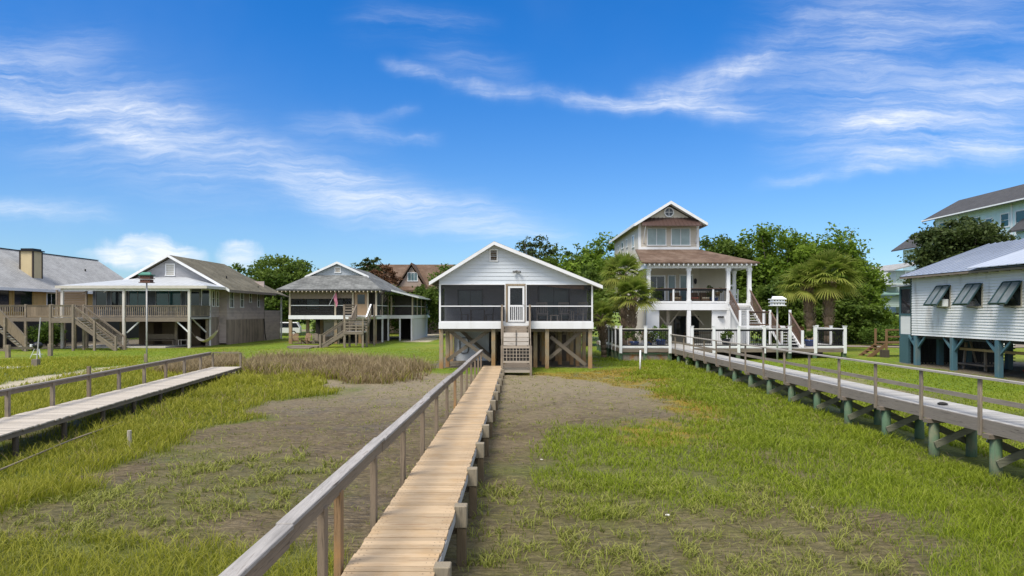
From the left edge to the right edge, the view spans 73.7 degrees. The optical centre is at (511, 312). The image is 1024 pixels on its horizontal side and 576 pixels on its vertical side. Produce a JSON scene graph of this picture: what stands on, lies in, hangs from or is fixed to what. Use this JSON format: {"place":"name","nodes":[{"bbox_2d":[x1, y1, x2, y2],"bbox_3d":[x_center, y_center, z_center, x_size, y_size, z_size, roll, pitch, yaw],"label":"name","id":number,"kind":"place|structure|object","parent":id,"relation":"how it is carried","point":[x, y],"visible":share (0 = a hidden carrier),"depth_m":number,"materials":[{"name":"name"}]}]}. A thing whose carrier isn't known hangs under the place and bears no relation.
{"place":"outdoors","nodes":[
{"label":"outdoors","id":0,"kind":"place"},
{"bbox_2d":[0,357,247,417],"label":"marsh grass","id":1,"kind":"structure","parent":0,"point":[66,393],"depth_m":28.25,"materials":[{"name":"green plant"}]},
{"bbox_2d":[0,360,353,561],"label":"marsh grass","id":2,"kind":"structure","parent":0,"point":[217,387],"depth_m":19.36,"materials":[{"name":"green plant"}]},
{"bbox_2d":[0,520,353,575],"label":"marsh grass","id":3,"kind":"structure","parent":0,"point":[78,555],"depth_m":9.92,"materials":[{"name":"green plant"}]},
{"bbox_2d":[1,347,911,371],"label":"lawn grass","id":4,"kind":"structure","parent":0,"point":[149,352],"depth_m":48.61,"materials":[{"name":"green plant"}]},
{"bbox_2d":[0,313,1023,575],"bbox_3d":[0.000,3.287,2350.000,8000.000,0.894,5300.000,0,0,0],"label":"ground","id":5,"kind":"structure","parent":0,"point":[324,417],"depth_m":15.22,"materials":[{"name":"green plant"}]},
{"bbox_2d":[0,309,36,350],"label":"wooden staircase","id":6,"kind":"structure","parent":5,"relation":"on","point":[8,325],"depth_m":53.75,"materials":[{"name":"brown wood"}]},
{"bbox_2d":[0,344,52,357],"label":"split rail fence","id":7,"kind":"object","parent":5,"relation":"on","point":[9,348],"visible":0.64,"depth_m":47.46,"materials":[{"name":"brown wood"}]},
{"bbox_2d":[31,317,40,366],"bbox_3d":[-27.550,1.849,39.600,0.460,3.103,0.300,0,0,0],"label":"leaning pole","id":8,"kind":"object","parent":5,"relation":"on","point":[36,361],"visible":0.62,"depth_m":39.57,"materials":[{"name":"grey wood"}]},
{"bbox_2d":[23,321,67,345],"bbox_3d":[-41.002,1.866,60.173,3.483,2.573,2.299,0,0,0],"label":"shrub","id":9,"kind":"object","parent":5,"relation":"on","point":[44,334],"visible":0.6,"depth_m":59.70,"materials":[{"name":"green plant"}]},
{"bbox_2d":[0,425,113,470],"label":"pale pipe","id":10,"kind":"object","parent":5,"relation":"on","point":[5,467],"visible":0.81,"depth_m":16.58,"materials":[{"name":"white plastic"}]},
{"bbox_2d":[0,248,139,349],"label":"tan house","id":11,"kind":"structure","parent":5,"relation":"on","point":[31,279],"depth_m":64.90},
{"bbox_2d":[0,290,10,313],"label":"window","id":12,"kind":"structure","parent":11,"relation":"in","point":[5,295],"depth_m":60.04,"materials":[{"name":"black glass"}]},
{"bbox_2d":[12,291,33,313],"bbox_3d":[-44.520,-1.100,62.200,0.100,2.460,2.768,0,0,0],"label":"window","id":13,"kind":"structure","parent":11,"relation":"in","point":[18,297],"depth_m":61.99,"materials":[{"name":"black glass"}]},
{"bbox_2d":[46,292,55,308],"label":"window","id":14,"kind":"structure","parent":11,"relation":"in","point":[50,297],"depth_m":65.89,"materials":[{"name":"black glass"}]},
{"bbox_2d":[0,354,143,388],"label":"marsh grass","id":15,"kind":"structure","parent":5,"relation":"on","point":[54,365],"depth_m":39.61,"materials":[{"name":"green plant"}]},
{"bbox_2d":[49,304,126,350],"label":"wooden staircase","id":16,"kind":"structure","parent":5,"relation":"on","point":[93,327],"depth_m":54.48,"materials":[{"name":"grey wood"}]},
{"bbox_2d":[0,352,241,456],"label":"boardwalk","id":17,"kind":"structure","parent":5,"relation":"on","point":[14,427],"depth_m":21.96,"materials":[{"name":"grey wood"}]},
{"bbox_2d":[138,272,154,353],"bbox_3d":[-22.900,0.423,42.800,0.769,5.865,0.595,0,0,0],"label":"birdhouse","id":18,"kind":"object","parent":5,"relation":"on","point":[146,277],"visible":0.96,"depth_m":42.76,"materials":[{"name":"white wood"}]},
{"bbox_2d":[144,334,174,344],"bbox_3d":[-31.300,2.450,60.775,2.600,1.000,0.550,0,0,0],"label":"garden bench","id":19,"kind":"object","parent":5,"relation":"on","point":[161,336],"visible":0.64,"depth_m":61.00,"materials":[{"name":"grey wood"}]},
{"bbox_2d":[55,254,288,347],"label":"weathered house","id":20,"kind":"structure","parent":5,"relation":"on","point":[201,299],"depth_m":62.02,"materials":[{"name":"grey wood"}]},
{"bbox_2d":[95,291,107,310],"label":"window","id":21,"kind":"structure","parent":20,"relation":"in","point":[101,298],"depth_m":62.02,"materials":[{"name":"grey glass"}]},
{"bbox_2d":[110,291,127,310],"bbox_3d":[-35.700,-1.050,62.000,1.560,1.800,0.100,0,0,0],"label":"window","id":22,"kind":"structure","parent":20,"relation":"in","point":[116,296],"depth_m":62.02,"materials":[{"name":"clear glass"}]},
{"bbox_2d":[128,291,145,312],"bbox_3d":[-34.000,-1.050,62.000,1.760,2.200,0.100,0,0,0],"label":"window","id":23,"kind":"structure","parent":20,"relation":"in","point":[134,297],"depth_m":62.02,"materials":[{"name":"teal glass"}]},
{"bbox_2d":[155,291,181,312],"bbox_3d":[-31.200,-1.050,62.000,2.460,2.200,0.100,0,0,0],"label":"window","id":24,"kind":"structure","parent":20,"relation":"in","point":[161,297],"depth_m":62.02,"materials":[{"name":"teal glass"}]},
{"bbox_2d":[139,323,200,343],"bbox_3d":[-32.300,2.050,64.450,5.800,2.100,0.100,0,0,0],"label":"storage door","id":25,"kind":"structure","parent":20,"relation":"in","point":[167,328],"depth_m":64.39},
{"bbox_2d":[184,291,200,310],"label":"window","id":26,"kind":"structure","parent":20,"relation":"in","point":[195,295],"depth_m":62.02,"materials":[{"name":"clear glass"}]},
{"bbox_2d":[201,289,210,311],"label":"window","id":27,"kind":"structure","parent":20,"relation":"in","point":[204,292],"depth_m":62.02,"materials":[{"name":"black glass"}]},
{"bbox_2d":[0,437,348,575],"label":"grass tufts","id":28,"kind":"object","parent":5,"relation":"on","point":[81,504],"visible":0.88,"depth_m":12.66,"materials":[{"name":"green plant"}]},
{"bbox_2d":[148,349,245,374],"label":"marsh reeds","id":29,"kind":"object","parent":5,"relation":"on","point":[192,365],"visible":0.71,"depth_m":37.06,"materials":[{"name":"beige plant"}]},
{"bbox_2d":[229,253,318,322],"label":"oak tree","id":30,"kind":"object","parent":5,"relation":"on","point":[286,272],"visible":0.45,"depth_m":89.47,"materials":[{"name":"green plant"}]},
{"bbox_2d":[264,308,310,324],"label":"shrub","id":31,"kind":"object","parent":5,"relation":"on","point":[284,315],"visible":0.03,"depth_m":98.67,"materials":[{"name":"green plant"}]},
{"bbox_2d":[282,322,301,335],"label":"parked car","id":32,"kind":"object","parent":5,"relation":"on","point":[297,328],"visible":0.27,"depth_m":87.38,"materials":[{"name":"white paint"}]},
{"bbox_2d":[287,345,318,348],"bbox_3d":[-17.900,3.010,58.450,2.600,0.220,3.100,0,0,0],"label":"wooden path pad","id":33,"kind":"object","parent":5,"relation":"on","point":[302,346],"visible":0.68,"depth_m":58.20,"materials":[{"name":"grey wood"}]},
{"bbox_2d":[223,347,441,383],"bbox_3d":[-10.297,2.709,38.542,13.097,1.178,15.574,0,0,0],"label":"marsh reeds","id":34,"kind":"object","parent":5,"relation":"on","point":[368,366],"visible":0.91,"depth_m":35.89,"materials":[{"name":"beige plant"}]},
{"bbox_2d":[319,304,380,347],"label":"wooden staircase","id":35,"kind":"structure","parent":5,"relation":"on","point":[352,320],"depth_m":59.78,"materials":[{"name":"grey wood"}]},
{"bbox_2d":[275,262,431,343],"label":"screened house","id":36,"kind":"structure","parent":5,"relation":"on","point":[311,295],"depth_m":68.59,"materials":[{"name":"grey wood"}]},
{"bbox_2d":[306,299,319,309],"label":"window","id":37,"kind":"structure","parent":36,"relation":"in","point":[308,301],"depth_m":68.60,"materials":[{"name":"black glass"}]},
{"bbox_2d":[330,298,343,309],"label":"window","id":38,"kind":"structure","parent":36,"relation":"in","point":[340,300],"depth_m":68.60,"materials":[{"name":"black glass"}]},
{"bbox_2d":[355,292,366,314],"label":"door panel","id":39,"kind":"structure","parent":36,"relation":"in","point":[361,308],"depth_m":66.10,"materials":[{"name":"beige wood"}]},
{"bbox_2d":[218,350,504,575],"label":"boardwalk","id":40,"kind":"structure","parent":5,"relation":"on","point":[419,523],"depth_m":9.50,"materials":[{"name":"brown wood"}]},
{"bbox_2d":[350,257,388,276],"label":"pine tree","id":41,"kind":"object","parent":5,"relation":"on","point":[369,267],"visible":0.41,"depth_m":91.12,"materials":[{"name":"green plant"}]},
{"bbox_2d":[369,263,402,314],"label":"rusty tree","id":42,"kind":"object","parent":5,"relation":"on","point":[393,278],"visible":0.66,"depth_m":89.34,"materials":[{"name":"brown plant"}]},
{"bbox_2d":[382,284,419,333],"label":"shade tree","id":43,"kind":"object","parent":5,"relation":"on","point":[393,324],"visible":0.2,"depth_m":94.11,"materials":[{"name":"green plant"}]},
{"bbox_2d":[366,263,453,332],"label":"brown roofed house","id":44,"kind":"structure","parent":5,"relation":"on","point":[413,275],"depth_m":98.80,"materials":[{"name":"red"}]},
{"bbox_2d":[407,272,417,280],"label":"window","id":45,"kind":"structure","parent":44,"relation":"in","point":[411,276],"depth_m":98.60,"materials":[{"name":"white glass"}]},
{"bbox_2d":[2,374,842,575],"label":"grass tufts","id":46,"kind":"object","parent":5,"relation":"on","point":[319,471],"visible":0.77,"depth_m":15.38,"materials":[{"name":"green plant"}]},
{"bbox_2d":[409,284,438,333],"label":"shade tree","id":47,"kind":"object","parent":5,"relation":"on","point":[418,290],"visible":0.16,"depth_m":94.99,"materials":[{"name":"green plant"}]},
{"bbox_2d":[422,263,454,334],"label":"cedar tree","id":48,"kind":"object","parent":5,"relation":"on","point":[432,293],"visible":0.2,"depth_m":82.67,"materials":[{"name":"green plant"}]},
{"bbox_2d":[429,241,602,368],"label":"screened cottage","id":49,"kind":"structure","parent":5,"relation":"on","point":[515,283],"depth_m":38.78,"materials":[{"name":"grey wood"}]},
{"bbox_2d":[457,289,483,305],"bbox_3d":[-2.500,-0.850,40.970,1.584,1.030,0.100,0,0,0],"label":"window","id":50,"kind":"structure","parent":49,"relation":"in","point":[466,297],"depth_m":40.99,"materials":[{"name":"green paint"}]},
{"bbox_2d":[508,286,523,321],"bbox_3d":[0.240,-0.460,38.325,0.920,2.000,0.110,0,0,0],"label":"screen door","id":51,"kind":"structure","parent":49,"relation":"in","point":[509,287],"depth_m":38.33,"materials":[{"name":"white paint"}]},
{"bbox_2d":[510,287,524,309],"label":"window","id":52,"kind":"structure","parent":49,"relation":"in","point":[515,293],"depth_m":40.99,"materials":[{"name":"black glass"}]},
{"bbox_2d":[536,302,547,320],"bbox_3d":[1.750,-0.007,39.630,0.690,1.165,0.916,0,0,0],"label":"rocking chair","id":53,"kind":"object","parent":49,"relation":"on","point":[540,303],"visible":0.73,"depth_m":39.91,"materials":[{"name":"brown wood"}]},
{"bbox_2d":[537,285,569,320],"bbox_3d":[2.500,-0.550,40.970,2.012,2.140,0.100,0,0,0],"label":"glass door","id":54,"kind":"structure","parent":49,"relation":"in","point":[551,295],"depth_m":40.99,"materials":[{"name":"green paint"}]},
{"bbox_2d":[558,302,571,320],"bbox_3d":[3.095,-0.007,39.730,0.690,1.165,0.916,0,0,-9],"label":"rocking chair","id":55,"kind":"object","parent":49,"relation":"on","point":[562,303],"visible":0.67,"depth_m":40.00,"materials":[{"name":"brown wood"}]},
{"bbox_2d":[572,302,587,320],"bbox_3d":[3.964,-0.007,39.626,0.690,1.165,0.916,0,0,29],"label":"rocking chair","id":56,"kind":"object","parent":49,"relation":"on","point":[582,303],"visible":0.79,"depth_m":39.85,"materials":[{"name":"brown wood"}]},
{"bbox_2d":[501,305,531,375],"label":"wooden staircase","id":57,"kind":"structure","parent":5,"relation":"on","point":[516,353],"depth_m":34.80,"materials":[{"name":"grey wood"}]},
{"bbox_2d":[515,234,560,262],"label":"pine tree","id":58,"kind":"object","parent":5,"relation":"on","point":[530,251],"visible":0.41,"depth_m":73.41,"materials":[{"name":"green plant"}]},
{"bbox_2d":[538,243,593,273],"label":"pine tree","id":59,"kind":"object","parent":5,"relation":"on","point":[553,261],"visible":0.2,"depth_m":71.23,"materials":[{"name":"green plant"}]},
{"bbox_2d":[555,232,617,323],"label":"shade tree","id":60,"kind":"object","parent":5,"relation":"on","point":[595,259],"visible":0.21,"depth_m":69.25,"materials":[{"name":"green plant"}]},
{"bbox_2d":[576,263,620,345],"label":"shade tree","id":61,"kind":"object","parent":5,"relation":"on","point":[601,294],"visible":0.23,"depth_m":61.06,"materials":[{"name":"green plant"}]},
{"bbox_2d":[587,300,618,356],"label":"palm tree","id":62,"kind":"object","parent":5,"relation":"on","point":[600,308],"visible":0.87,"depth_m":47.29,"materials":[{"name":"green plant"}]},
{"bbox_2d":[599,251,654,352],"bbox_3d":[7.952,-0.572,48.517,4.047,7.777,4.154,0,0,38],"label":"palm tree","id":63,"kind":"object","parent":5,"relation":"on","point":[616,262],"visible":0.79,"depth_m":48.30,"materials":[{"name":"green plant"}]},
{"bbox_2d":[534,366,727,422],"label":"yellow grass","id":64,"kind":"structure","parent":5,"relation":"on","point":[610,374],"depth_m":32.11,"materials":[{"name":"plant"}]},
{"bbox_2d":[606,273,657,344],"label":"palm tree","id":65,"kind":"object","parent":5,"relation":"on","point":[631,284],"visible":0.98,"depth_m":46.29,"materials":[{"name":"green plant"}]},
{"bbox_2d":[527,417,848,520],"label":"marsh grass","id":66,"kind":"structure","parent":5,"relation":"on","point":[594,451],"depth_m":15.66,"materials":[{"name":"green plant"}]},
{"bbox_2d":[458,476,967,575],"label":"grass tufts","id":67,"kind":"object","parent":5,"relation":"on","point":[624,549],"visible":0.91,"depth_m":10.99,"materials":[{"name":"green plant"}]},
{"bbox_2d":[596,324,846,360],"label":"raised deck","id":68,"kind":"structure","parent":5,"relation":"on","point":[615,348],"depth_m":43.99,"materials":[{"name":"grey wood"}]},
{"bbox_2d":[624,326,641,344],"bbox_3d":[8.016,1.633,45.303,1.188,1.394,0.984,0,0,-20],"label":"potted plant","id":69,"kind":"object","parent":68,"relation":"on","point":[635,341],"visible":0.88,"depth_m":45.17,"materials":[{"name":"green plant"}]},
{"bbox_2d":[640,331,655,344],"bbox_3d":[9.017,1.755,44.947,1.214,1.150,0.994,0,0,0],"label":"potted plant","id":70,"kind":"object","parent":68,"relation":"on","point":[651,337],"visible":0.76,"depth_m":44.78,"materials":[{"name":"green plant"}]},
{"bbox_2d":[650,324,667,344],"bbox_3d":[9.697,1.532,44.710,1.397,1.595,1.032,0,0,0],"label":"potted plant","id":71,"kind":"object","parent":68,"relation":"on","point":[662,326],"visible":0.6,"depth_m":44.65,"materials":[{"name":"green plant"}]},
{"bbox_2d":[720,331,733,343],"bbox_3d":[15.528,1.728,49.430,1.105,1.204,1.108,0,0,0],"label":"potted plant","id":72,"kind":"object","parent":68,"relation":"on","point":[728,335],"visible":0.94,"depth_m":49.25,"materials":[{"name":"green plant"}]},
{"bbox_2d":[728,288,803,347],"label":"outside staircase","id":73,"kind":"structure","parent":68,"relation":"on","point":[737,315],"depth_m":46.68,"materials":[{"name":"white paint"}]},
{"bbox_2d":[803,329,817,345],"bbox_3d":[20.423,1.695,46.726,1.122,1.270,1.059,0,0,0],"label":"potted plant","id":74,"kind":"object","parent":68,"relation":"on","point":[808,341],"visible":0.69,"depth_m":46.58,"materials":[{"name":"green plant"}]},
{"bbox_2d":[699,233,765,299],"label":"shade tree","id":75,"kind":"object","parent":5,"relation":"on","point":[722,245],"visible":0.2,"depth_m":65.22,"materials":[{"name":"green plant"}]},
{"bbox_2d":[730,221,818,340],"bbox_3d":[25.342,-2.777,66.241,10.918,11.806,8.136,0,0,0],"label":"shade tree","id":76,"kind":"object","parent":5,"relation":"on","point":[771,261],"visible":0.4,"depth_m":64.69,"materials":[{"name":"green plant"}]},
{"bbox_2d":[768,296,786,359],"bbox_3d":[16.400,1.149,42.200,0.893,4.257,0.691,0,0,0],"label":"birdhouse","id":77,"kind":"object","parent":5,"relation":"on","point":[776,301],"visible":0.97,"depth_m":42.12,"materials":[{"name":"white paint"}]},
{"bbox_2d":[736,275,836,343],"bbox_3d":[23.616,0.381,60.061,9.112,7.757,6.475,0,0,0],"label":"shade tree","id":78,"kind":"object","parent":5,"relation":"on","point":[763,294],"visible":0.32,"depth_m":58.56,"materials":[{"name":"green plant"}]},
{"bbox_2d":[777,260,836,338],"bbox_3d":[21.981,-0.439,50.919,4.556,7.085,4.239,0,0,26],"label":"palm tree","id":79,"kind":"object","parent":5,"relation":"on","point":[808,297],"visible":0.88,"depth_m":50.60,"materials":[{"name":"green plant"}]},
{"bbox_2d":[797,247,869,342],"bbox_3d":[23.334,-0.887,50.225,5.286,7.985,5.359,0,0,0],"label":"palm tree","id":80,"kind":"object","parent":5,"relation":"on","point":[833,261],"visible":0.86,"depth_m":49.56,"materials":[{"name":"green plant"}]},
{"bbox_2d":[780,222,892,304],"bbox_3d":[30.486,-2.820,64.787,10.882,11.818,7.761,0,0,0],"label":"shade tree","id":81,"kind":"object","parent":5,"relation":"on","point":[848,247],"visible":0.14,"depth_m":63.42,"materials":[{"name":"green plant"}]},
{"bbox_2d":[799,281,891,344],"bbox_3d":[29.170,0.315,61.046,9.108,7.069,6.145,0,0,0],"label":"shade tree","id":82,"kind":"object","parent":5,"relation":"on","point":[853,307],"visible":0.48,"depth_m":59.64,"materials":[{"name":"green plant"}]},
{"bbox_2d":[670,334,1023,480],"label":"boardwalk","id":83,"kind":"structure","parent":5,"relation":"on","point":[996,427],"depth_m":18.91,"materials":[{"name":"grey wood"}]},
{"bbox_2d":[849,256,884,340],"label":"shade tree","id":84,"kind":"object","parent":5,"relation":"on","point":[874,282],"visible":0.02,"depth_m":64.44,"materials":[{"name":"green plant"}]},
{"bbox_2d":[837,283,898,343],"bbox_3d":[31.399,0.511,62.090,7.044,6.623,5.306,0,0,0],"label":"shade tree","id":85,"kind":"object","parent":5,"relation":"on","point":[874,298],"visible":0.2,"depth_m":60.85,"materials":[{"name":"green plant"}]},
{"bbox_2d":[852,323,898,344],"bbox_3d":[31.526,1.938,57.921,5.172,2.067,2.845,0,0,0],"label":"shrub","id":86,"kind":"object","parent":5,"relation":"on","point":[880,337],"visible":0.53,"depth_m":57.45,"materials":[{"name":"green plant"}]},
{"bbox_2d":[858,329,899,357],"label":"garden steps","id":87,"kind":"structure","parent":5,"relation":"on","point":[885,353],"depth_m":44.90,"materials":[{"name":"brown wood"}]},
{"bbox_2d":[873,262,913,314],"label":"pale green house","id":88,"kind":"structure","parent":5,"relation":"on","point":[895,275],"depth_m":80.00,"materials":[{"name":"grey"}]},
{"bbox_2d":[891,238,1023,377],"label":"white stilt house","id":89,"kind":"structure","parent":5,"relation":"on","point":[981,289],"depth_m":35.27,"materials":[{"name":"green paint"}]},
{"bbox_2d":[923,285,950,308],"bbox_3d":[22.407,-0.793,36.000,0.793,1.270,1.210,0,0,0],"label":"window","id":90,"kind":"structure","parent":89,"relation":"in","point":[940,292],"depth_m":35.84,"materials":[{"name":"grey glass"}]},
{"bbox_2d":[952,283,982,308],"bbox_3d":[22.407,-0.793,33.600,0.793,1.270,1.210,0,0,0],"label":"window","id":91,"kind":"structure","parent":89,"relation":"in","point":[971,295],"depth_m":33.47,"materials":[{"name":"grey glass"}]},
{"bbox_2d":[960,347,1023,354],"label":"long board","id":92,"kind":"object","parent":89,"relation":"attached to","point":[990,350],"visible":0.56,"depth_m":34.02,"materials":[{"name":"beige wood"}]},
{"bbox_2d":[987,280,1022,308],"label":"window","id":93,"kind":"structure","parent":89,"relation":"in","point":[1009,293],"depth_m":30.91,"materials":[{"name":"grey glass"}]},
{"bbox_2d":[891,184,1023,269],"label":"teal tower house","id":94,"kind":"structure","parent":5,"relation":"on","point":[1006,205],"depth_m":74.81,"materials":[{"name":"wood"}]},
{"bbox_2d":[1000,212,1009,227],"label":"window","id":95,"kind":"structure","parent":94,"relation":"in","point":[1003,216],"depth_m":71.92,"materials":[{"name":"white paint"}]},
{"bbox_2d":[1014,209,1023,235],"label":"window","id":96,"kind":"structure","parent":94,"relation":"in","point":[1019,214],"depth_m":70.07,"materials":[{"name":"white paint"}]},
{"bbox_2d":[897,215,1022,284],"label":"cedar tree","id":97,"kind":"object","parent":5,"relation":"on","point":[957,237],"visible":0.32,"depth_m":60.16,"materials":[{"name":"green plant"}]},
{"bbox_2d":[958,341,994,370],"bbox_3d":[24.369,2.250,35.500,1.139,1.521,2.200,0,0,0],"label":"saw bench","id":98,"kind":"object","parent":5,"relation":"on","point":[985,365],"visible":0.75,"depth_m":36.25,"materials":[{"name":"grey wood"}]},
{"bbox_2d":[0,0,1023,312],"label":"sky","id":99,"kind":"structure","parent":0,"point":[134,134],"materials":[{"name":"blue"}]},
{"bbox_2d":[609,201,759,343],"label":"two storey house","id":100,"kind":"structure","parent":0,"point":[662,242],"depth_m":54.15,"materials":[{"name":"beige wood"}]},
{"bbox_2d":[647,228,666,245],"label":"window","id":101,"kind":"structure","parent":100,"relation":"in","point":[655,236],"depth_m":54.49,"materials":[{"name":"white glass"}]},
{"bbox_2d":[651,275,665,300],"bbox_3d":[11.550,-1.900,54.470,1.460,2.100,0.100,0,0,0],"label":"french door","id":102,"kind":"structure","parent":100,"relation":"in","point":[659,280],"depth_m":54.49,"materials":[{"name":"white paint"}]},
{"bbox_2d":[668,275,675,300],"bbox_3d":[12.750,-1.900,54.470,0.708,2.160,0.100,0,0,0],"label":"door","id":103,"kind":"structure","parent":100,"relation":"in","point":[671,278],"depth_m":54.49,"materials":[{"name":"white paint"}]},
{"bbox_2d":[671,228,690,245],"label":"window","id":104,"kind":"structure","parent":100,"relation":"in","point":[679,236],"depth_m":54.49,"materials":[{"name":"white glass"}]},
{"bbox_2d":[679,275,692,300],"bbox_3d":[13.900,-1.900,54.470,1.160,2.200,0.100,0,0,0],"label":"french door","id":105,"kind":"structure","parent":100,"relation":"in","point":[682,278],"depth_m":54.49,"materials":[{"name":"white paint"}]},
{"bbox_2d":[674,316,698,334],"bbox_3d":[14.300,1.100,55.970,2.108,1.560,0.100,0,0,0],"label":"window","id":106,"kind":"structure","parent":100,"relation":"in","point":[680,321],"depth_m":55.99,"materials":[{"name":"black glass"}]},
{"bbox_2d":[596,357,1023,575],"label":"marsh grass","id":107,"kind":"structure","parent":0,"point":[689,385],"depth_m":15.77,"materials":[{"name":"green plant"}]},
{"bbox_2d":[781,362,1023,416],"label":"lawn grass","id":108,"kind":"structure","parent":0,"point":[930,378],"depth_m":30.28,"materials":[{"name":"green plant"}]},
{"bbox_2d":[847,344,1023,347],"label":"driveway","id":109,"kind":"structure","parent":0,"point":[1018,345],"depth_m":58.00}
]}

